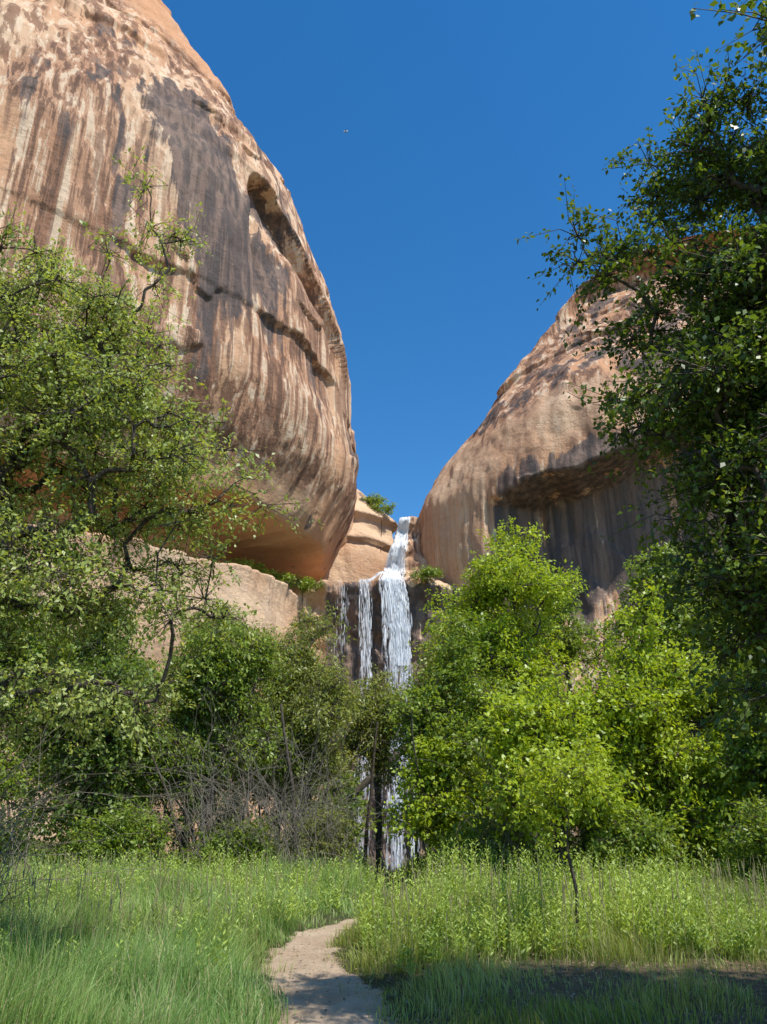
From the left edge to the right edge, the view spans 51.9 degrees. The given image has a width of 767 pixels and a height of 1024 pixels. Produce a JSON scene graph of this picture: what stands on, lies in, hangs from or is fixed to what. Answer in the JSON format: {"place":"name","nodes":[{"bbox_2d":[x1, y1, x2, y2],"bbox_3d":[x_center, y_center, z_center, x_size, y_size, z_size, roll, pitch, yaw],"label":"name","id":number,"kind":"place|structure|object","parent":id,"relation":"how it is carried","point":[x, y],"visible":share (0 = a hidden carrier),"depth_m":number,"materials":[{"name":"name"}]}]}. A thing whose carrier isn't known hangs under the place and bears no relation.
{"place":"outdoors","nodes":[
{"label":"outdoors","id":0,"kind":"place"},
{"bbox_2d":[0,0,358,859],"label":"sandstone cliff","id":1,"kind":"structure","parent":0,"point":[88,88],"depth_m":76.33,"materials":[{"name":"brown stone"}]},
{"bbox_2d":[223,557,254,568],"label":"ledge shrub","id":2,"kind":"object","parent":1,"relation":"on","point":[247,563],"visible":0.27,"depth_m":77.09,"materials":[{"name":"green plant"}]},
{"bbox_2d":[239,561,277,574],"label":"ledge shrub","id":3,"kind":"object","parent":1,"relation":"on","point":[259,567],"visible":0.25,"depth_m":78.76,"materials":[{"name":"green plant"}]},
{"bbox_2d":[266,571,296,583],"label":"ledge shrub","id":4,"kind":"object","parent":1,"relation":"on","point":[289,577],"visible":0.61,"depth_m":80.30,"materials":[{"name":"green plant"}]},
{"bbox_2d":[0,844,397,1023],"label":"meadow grass","id":5,"kind":"structure","parent":0,"point":[77,992],"depth_m":8.21,"materials":[{"name":"green plant"}]},
{"bbox_2d":[285,516,461,872],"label":"waterfall rock wall","id":6,"kind":"structure","parent":0,"point":[330,591],"depth_m":83.63,"materials":[{"name":"stone"}]},
{"bbox_2d":[288,573,323,644],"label":"ledge shrub","id":7,"kind":"object","parent":6,"relation":"on","point":[306,584],"visible":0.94,"depth_m":82.74,"materials":[{"name":"green plant"}]},
{"bbox_2d":[323,489,397,582],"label":"sandstone dome","id":8,"kind":"structure","parent":6,"relation":"on","point":[363,552],"depth_m":101.58,"materials":[{"name":"beige stone"}]},
{"bbox_2d":[360,492,388,506],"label":"ledge shrub","id":9,"kind":"object","parent":8,"relation":"on","point":[376,499],"visible":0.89,"depth_m":106.49,"materials":[{"name":"green plant"}]},
{"bbox_2d":[366,500,397,536],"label":"ledge shrub","id":10,"kind":"object","parent":8,"relation":"on","point":[382,509],"visible":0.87,"depth_m":105.10,"materials":[{"name":"green plant"}]},
{"bbox_2d":[405,564,444,849],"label":"ledge shrub","id":11,"kind":"object","parent":6,"relation":"on","point":[427,572],"visible":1,"depth_m":83.18,"materials":[{"name":"green plant"}]},
{"bbox_2d":[334,516,419,872],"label":"waterfall","id":12,"kind":"structure","parent":0,"point":[398,631],"depth_m":81.07,"materials":[{"name":"liquid"}]},
{"bbox_2d":[4,797,766,1023],"bbox_3d":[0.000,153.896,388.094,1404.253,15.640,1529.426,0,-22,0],"label":"ground","id":13,"kind":"structure","parent":0,"point":[318,995],"depth_m":8.94,"materials":[{"name":"soil"}]},
{"bbox_2d":[0,545,53,757],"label":"cottonwood tree","id":14,"kind":"object","parent":13,"relation":"on","point":[6,735],"visible":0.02,"depth_m":34.15,"materials":[{"name":"green plant"}]},
{"bbox_2d":[0,799,70,874],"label":"shrub","id":15,"kind":"object","parent":13,"relation":"on","point":[7,835],"visible":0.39,"depth_m":22.41,"materials":[{"name":"green plant"}]},
{"bbox_2d":[0,580,84,835],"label":"cottonwood tree","id":16,"kind":"object","parent":13,"relation":"on","point":[13,780],"visible":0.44,"depth_m":24.77,"materials":[{"name":"green plant"}]},
{"bbox_2d":[0,636,148,953],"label":"dead willow shrub","id":17,"kind":"object","parent":13,"relation":"on","point":[9,893],"visible":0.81,"depth_m":9.63,"materials":[{"name":"grey plant"}]},
{"bbox_2d":[21,596,177,811],"bbox_3d":[-12.248,9.357,34.853,7.462,12.218,6.064,0,-22,0],"label":"cottonwood tree","id":18,"kind":"object","parent":13,"relation":"on","point":[50,774],"visible":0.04,"depth_m":34.48,"materials":[{"name":"green plant"}]},
{"bbox_2d":[0,583,203,865],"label":"cottonwood tree","id":19,"kind":"object","parent":13,"relation":"on","point":[103,666],"visible":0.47,"depth_m":25.17,"materials":[{"name":"green plant"}]},
{"bbox_2d":[0,632,216,932],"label":"dead willow shrub","id":20,"kind":"object","parent":13,"relation":"on","point":[11,826],"visible":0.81,"depth_m":12.30,"materials":[{"name":"grey wood"}]},
{"bbox_2d":[36,787,180,863],"bbox_3d":[-10.192,12.038,29.678,5.486,3.908,3.703,3,-22,-8],"label":"shrub","id":21,"kind":"object","parent":13,"relation":"on","point":[68,839],"visible":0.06,"depth_m":29.45,"materials":[{"name":"green plant"}]},
{"bbox_2d":[57,792,189,874],"bbox_3d":[-7.878,10.152,23.493,3.766,3.397,3.564,0,-22,0],"label":"shrub","id":22,"kind":"object","parent":13,"relation":"on","point":[123,827],"visible":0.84,"depth_m":23.23,"materials":[{"name":"green plant"}]},
{"bbox_2d":[0,145,323,763],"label":"river birch tree","id":23,"kind":"object","parent":13,"relation":"on","point":[66,406],"visible":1,"depth_m":10.61,"materials":[{"name":"green plant"}]},
{"bbox_2d":[144,612,254,850],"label":"cottonwood tree","id":24,"kind":"object","parent":13,"relation":"on","point":[207,760],"visible":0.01,"depth_m":35.31,"materials":[{"name":"green plant"}]},
{"bbox_2d":[53,659,348,869],"bbox_3d":[-5.677,7.939,24.817,9.307,7.170,9.285,8,-24,-20],"label":"dead willow shrub","id":25,"kind":"object","parent":13,"relation":"on","point":[201,805],"visible":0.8,"depth_m":24.25,"materials":[{"name":"grey wood"}]},
{"bbox_2d":[120,597,302,857],"bbox_3d":[-5.866,7.838,27.867,6.369,9.933,5.574,0,-22,0],"label":"willow tree","id":26,"kind":"object","parent":13,"relation":"on","point":[234,673],"visible":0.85,"depth_m":27.30,"materials":[{"name":"green plant"}]},
{"bbox_2d":[157,793,272,864],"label":"shrub","id":27,"kind":"object","parent":13,"relation":"on","point":[197,835],"visible":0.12,"depth_m":30.34,"materials":[{"name":"green plant"}]},
{"bbox_2d":[175,808,302,876],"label":"shrub","id":28,"kind":"object","parent":13,"relation":"on","point":[246,842],"visible":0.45,"depth_m":24.02,"materials":[{"name":"green plant"}]},
{"bbox_2d":[131,671,407,884],"bbox_3d":[-3.594,8.100,24.621,8.776,7.235,9.370,0,-22,0],"label":"dead willow shrub","id":29,"kind":"object","parent":13,"relation":"on","point":[285,841],"visible":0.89,"depth_m":23.88,"materials":[{"name":"grey wood"}]},
{"bbox_2d":[218,623,349,856],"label":"cottonwood tree","id":30,"kind":"object","parent":13,"relation":"on","point":[277,694],"visible":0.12,"depth_m":35.51,"materials":[{"name":"green plant"}]},
{"bbox_2d":[254,782,352,854],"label":"shrub","id":31,"kind":"object","parent":13,"relation":"on","point":[285,802],"visible":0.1,"depth_m":34.14,"materials":[{"name":"green plant"}]},
{"bbox_2d":[247,600,376,857],"bbox_3d":[-2.877,8.055,28.651,5.275,10.102,5.568,0,-22,0],"label":"willow tree","id":32,"kind":"object","parent":13,"relation":"on","point":[333,691],"visible":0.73,"depth_m":28.56,"materials":[{"name":"green plant"}]},
{"bbox_2d":[224,695,408,867],"bbox_3d":[-1.969,9.649,25.447,6.146,7.680,8.368,0,-22,0],"label":"dead willow shrub","id":33,"kind":"object","parent":13,"relation":"on","point":[330,831],"visible":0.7,"depth_m":25.11,"materials":[{"name":"grey wood"}]},
{"bbox_2d":[273,779,363,864],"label":"shrub","id":34,"kind":"object","parent":13,"relation":"on","point":[349,807],"visible":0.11,"depth_m":30.71,"materials":[{"name":"green plant"}]},
{"bbox_2d":[270,797,367,874],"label":"shrub","id":35,"kind":"object","parent":13,"relation":"on","point":[318,822],"visible":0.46,"depth_m":25.61,"materials":[{"name":"green plant"}]},
{"bbox_2d":[5,704,735,874],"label":"thicket stems","id":36,"kind":"object","parent":13,"relation":"on","point":[180,841],"visible":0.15,"depth_m":27.31,"materials":[{"name":"brown plant"}]},
{"bbox_2d":[330,663,413,872],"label":"willow tree","id":37,"kind":"object","parent":13,"relation":"on","point":[360,727],"visible":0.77,"depth_m":32.30,"materials":[{"name":"green plant"}]},
{"bbox_2d":[0,641,759,858],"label":"distant grove","id":38,"kind":"object","parent":13,"relation":"on","point":[365,783],"visible":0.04,"depth_m":44.34,"materials":[{"name":"green plant"}]},
{"bbox_2d":[0,836,766,990],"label":"meadow weeds","id":39,"kind":"object","parent":13,"relation":"on","point":[528,900],"visible":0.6,"depth_m":12.11,"materials":[{"name":"green plant"}]},
{"bbox_2d":[0,847,766,972],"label":"seed stalks","id":40,"kind":"object","parent":13,"relation":"on","point":[753,878],"visible":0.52,"depth_m":11.92,"materials":[{"name":"green plant"}]},
{"bbox_2d":[373,720,496,874],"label":"boxelder tree","id":41,"kind":"object","parent":13,"relation":"on","point":[419,810],"visible":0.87,"depth_m":25.04,"materials":[{"name":"green plant"}]},
{"bbox_2d":[396,618,492,809],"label":"boxelder tree","id":42,"kind":"object","parent":13,"relation":"on","point":[418,667],"visible":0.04,"depth_m":36.22,"materials":[{"name":"green plant"}]},
{"bbox_2d":[380,596,524,872],"bbox_3d":[2.638,7.663,27.093,5.766,9.660,5.024,13,-25,-29],"label":"boxelder tree","id":43,"kind":"object","parent":13,"relation":"on","point":[456,719],"visible":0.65,"depth_m":26.95,"materials":[{"name":"green plant"}]},
{"bbox_2d":[427,796,495,852],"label":"shrub","id":44,"kind":"object","parent":13,"relation":"on","point":[455,835],"depth_m":33.34,"materials":[{"name":"green plant"}]},
{"bbox_2d":[431,800,555,877],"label":"shrub","id":45,"kind":"object","parent":13,"relation":"on","point":[474,833],"visible":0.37,"depth_m":22.73,"materials":[{"name":"green plant"}]},
{"bbox_2d":[408,516,589,865],"bbox_3d":[4.539,6.732,30.746,7.140,14.022,6.689,0,-22,0],"label":"boxelder tree","id":46,"kind":"object","parent":13,"relation":"on","point":[510,574],"visible":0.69,"depth_m":31.02,"materials":[{"name":"green plant"}]},
{"bbox_2d":[416,731,585,877],"bbox_3d":[3.676,8.842,22.567,6.149,4.735,5.775,14,-26,-30],"label":"dead willow shrub","id":47,"kind":"object","parent":13,"relation":"on","point":[508,837],"visible":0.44,"depth_m":21.95,"materials":[{"name":"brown wood"}]},
{"bbox_2d":[251,939,766,1023],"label":"leaf litter","id":48,"kind":"object","parent":13,"relation":"on","point":[531,983],"visible":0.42,"depth_m":8.73,"materials":[{"name":"brown plant"}]},
{"bbox_2d":[321,853,766,1023],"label":"meadow grass","id":49,"kind":"structure","parent":13,"relation":"on","point":[626,945],"depth_m":9.01,"materials":[{"name":"green plant"}]},
{"bbox_2d":[503,733,614,938],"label":"boxelder sapling","id":50,"kind":"object","parent":13,"relation":"on","point":[579,769],"visible":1,"depth_m":11.32,"materials":[{"name":"green plant"}]},
{"bbox_2d":[467,670,654,878],"bbox_3d":[4.901,7.465,22.151,5.355,6.254,4.858,12,-25,-26],"label":"boxelder tree","id":51,"kind":"object","parent":13,"relation":"on","point":[533,725],"visible":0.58,"depth_m":22.11,"materials":[{"name":"green plant"}]},
{"bbox_2d":[492,568,635,844],"bbox_3d":[8.014,8.655,34.468,8.280,13.354,6.861,-4,-22,10],"label":"boxelder tree","id":52,"kind":"object","parent":13,"relation":"on","point":[575,644],"visible":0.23,"depth_m":35.34,"materials":[{"name":"green plant"}]},
{"bbox_2d":[519,807,627,863],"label":"shrub","id":53,"kind":"object","parent":13,"relation":"on","point":[583,847],"visible":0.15,"depth_m":27.21,"materials":[{"name":"green plant"}]},
{"bbox_2d":[572,801,701,885],"bbox_3d":[6.585,8.954,20.639,2.831,2.690,3.802,-18,-28,38],"label":"shrub","id":54,"kind":"object","parent":13,"relation":"on","point":[636,835],"visible":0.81,"depth_m":20.27,"materials":[{"name":"green plant"}]},
{"bbox_2d":[515,40,766,749],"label":"river birch tree","id":55,"kind":"object","parent":13,"relation":"on","point":[722,354],"visible":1,"depth_m":7.57,"materials":[{"name":"green plant"}]},
{"bbox_2d":[562,540,762,755],"bbox_3d":[11.515,6.954,30.415,8.910,13.305,8.393,0,-22,0],"label":"cottonwood tree","id":56,"kind":"object","parent":13,"relation":"on","point":[679,628],"visible":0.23,"depth_m":31.32,"materials":[{"name":"green plant"}]},
{"bbox_2d":[568,576,765,872],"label":"boxelder tree","id":57,"kind":"object","parent":13,"relation":"on","point":[640,700],"visible":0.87,"depth_m":23.36,"materials":[{"name":"green plant"}]},
{"bbox_2d":[655,770,758,867],"bbox_3d":[10.471,10.628,26.293,5.104,3.919,3.852,0,-22,0],"label":"shrub","id":58,"kind":"object","parent":13,"relation":"on","point":[729,842],"visible":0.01,"depth_m":25.51,"materials":[{"name":"green plant"}]},
{"bbox_2d":[662,555,752,788],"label":"cottonwood tree","id":59,"kind":"object","parent":13,"relation":"on","point":[708,751],"visible":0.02,"depth_m":34.47,"materials":[{"name":"green plant"}]},
{"bbox_2d":[689,784,766,891],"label":"shrub","id":60,"kind":"object","parent":13,"relation":"on","point":[756,831],"visible":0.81,"depth_m":19.79,"materials":[{"name":"green plant"}]},
{"bbox_2d":[689,0,766,84],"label":"cottonwood tree","id":61,"kind":"object","parent":13,"relation":"on","point":[761,10],"visible":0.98,"depth_m":8.43,"materials":[{"name":"green plant"}]},
{"bbox_2d":[692,618,766,826],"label":"boxelder tree","id":62,"kind":"object","parent":13,"relation":"on","point":[752,754],"visible":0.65,"depth_m":22.31,"materials":[{"name":"green plant"}]},
{"bbox_2d":[161,0,766,539],"label":"sky","id":63,"kind":"structure","parent":0,"point":[462,120],"materials":[{"name":"blue"}]},
{"bbox_2d":[419,226,766,858],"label":"sandstone cliff","id":64,"kind":"structure","parent":0,"point":[530,449],"depth_m":85.55,"materials":[{"name":"brown stone"}]}
]}

